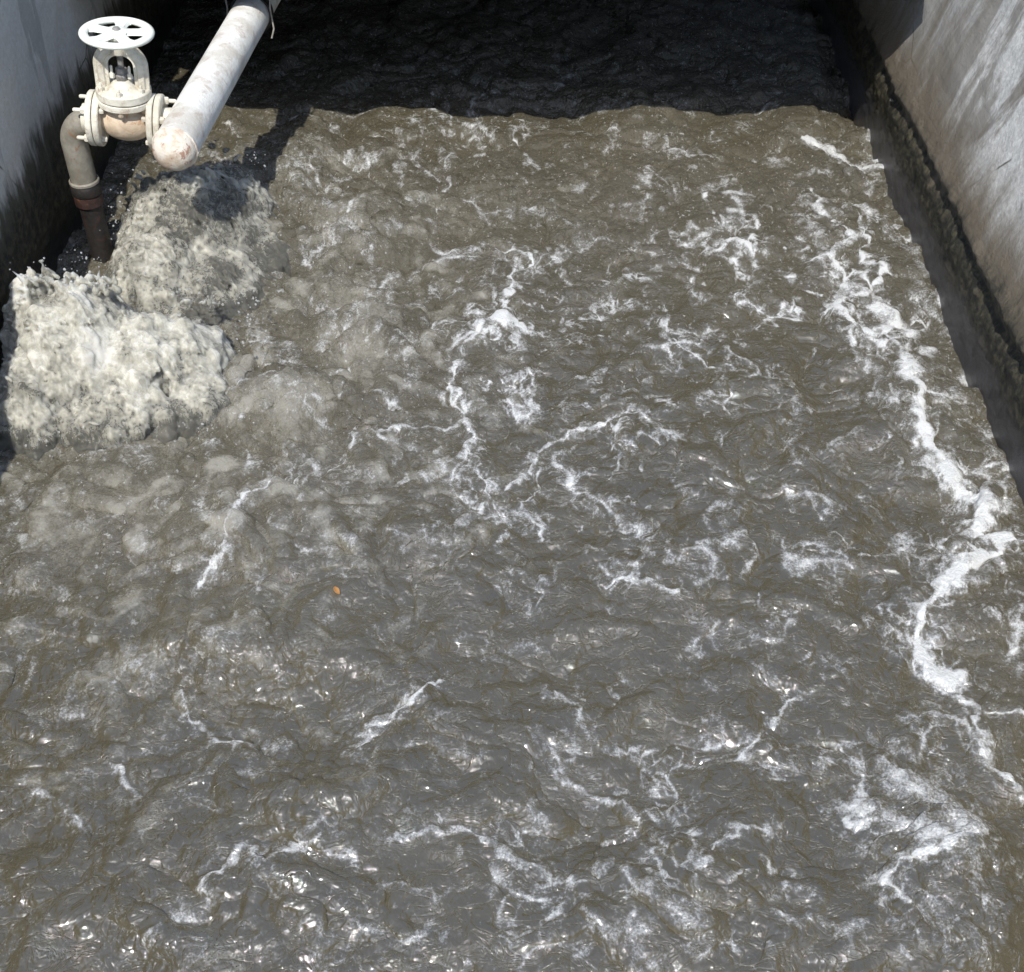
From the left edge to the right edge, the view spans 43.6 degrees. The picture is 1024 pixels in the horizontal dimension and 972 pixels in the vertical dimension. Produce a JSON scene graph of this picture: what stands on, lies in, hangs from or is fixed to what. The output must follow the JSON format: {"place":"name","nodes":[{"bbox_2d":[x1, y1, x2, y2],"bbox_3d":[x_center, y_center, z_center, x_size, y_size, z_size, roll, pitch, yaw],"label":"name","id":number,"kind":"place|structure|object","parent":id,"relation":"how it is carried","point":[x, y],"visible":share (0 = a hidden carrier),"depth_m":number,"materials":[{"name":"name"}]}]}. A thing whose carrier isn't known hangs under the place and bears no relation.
{"place":"outdoors","nodes":[
{"label":"outdoors","id":0,"kind":"place"},
{"bbox_2d":[0,0,1023,971],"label":"water","id":1,"kind":"structure","parent":0,"point":[608,458],"depth_m":3.27,"materials":[{"name":"brown liquid"}]},
{"bbox_2d":[0,259,236,460],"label":"water splash","id":2,"kind":"object","parent":1,"relation":"on","point":[102,361],"visible":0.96,"depth_m":3.60,"materials":[{"name":"white liquid"}]},
{"bbox_2d":[9,144,353,457],"bbox_3d":[-0.962,-0.716,3.964,1.015,0.410,1.537,0,43,0],"label":"spray","id":3,"kind":"object","parent":1,"relation":"on","point":[83,427],"visible":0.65,"depth_m":3.80,"materials":[{"name":"liquid"}]},
{"bbox_2d":[103,139,290,325],"bbox_3d":[-1.034,-0.812,4.190,0.656,0.375,0.955,0,43,0],"label":"water splash","id":4,"kind":"object","parent":1,"relation":"on","point":[189,226],"visible":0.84,"depth_m":4.10,"materials":[{"name":"grey liquid"}]},
{"bbox_2d":[333,586,339,593],"bbox_3d":[-0.434,0.258,3.164,0.013,0.006,0.024,-31,63,-19],"label":"leaf","id":5,"kind":"object","parent":1,"relation":"on","point":[336,590],"visible":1,"depth_m":3.16,"materials":[{"name":"orange plant"}]},
{"label":"ground","id":6,"kind":"structure","parent":0,"visible":0},
{"bbox_2d":[0,0,182,368],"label":"concrete wall","id":7,"kind":"structure","parent":6,"relation":"on","point":[47,77],"depth_m":4.10,"materials":[{"name":"grey concrete"}]},
{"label":"deck","id":8,"kind":"structure","parent":7,"relation":"on","visible":0},
{"bbox_2d":[225,0,274,37],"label":"pipe hanger","id":9,"kind":"object","parent":8,"relation":"attached to","point":[267,3],"visible":0.51,"depth_m":4.47,"materials":[{"name":"metal"}]},
{"bbox_2d":[152,0,280,170],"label":"capped pipe","id":10,"kind":"object","parent":9,"relation":"hanging from","point":[181,134],"visible":0.99,"depth_m":3.98,"materials":[{"name":"white metal"}]},
{"bbox_2d":[72,16,175,148],"bbox_3d":[-1.167,-1.196,3.845,0.294,0.372,0.215,2,42,-5],"label":"gate valve","id":11,"kind":"object","parent":10,"relation":"attached to","point":[122,103],"visible":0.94,"depth_m":3.81,"materials":[{"name":"beige paint"}]},
{"bbox_2d":[60,112,112,262],"bbox_3d":[-1.335,-0.787,4.223,0.137,0.991,0.096,0,43,0],"label":"drop pipe","id":12,"kind":"object","parent":11,"relation":"attached to","point":[85,186],"visible":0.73,"depth_m":4.03,"materials":[{"name":"white metal"}]},
{"bbox_2d":[810,0,1023,505],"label":"concrete wall","id":13,"kind":"structure","parent":6,"relation":"on","point":[936,96],"depth_m":4.01,"materials":[{"name":"grey concrete"}]}
]}

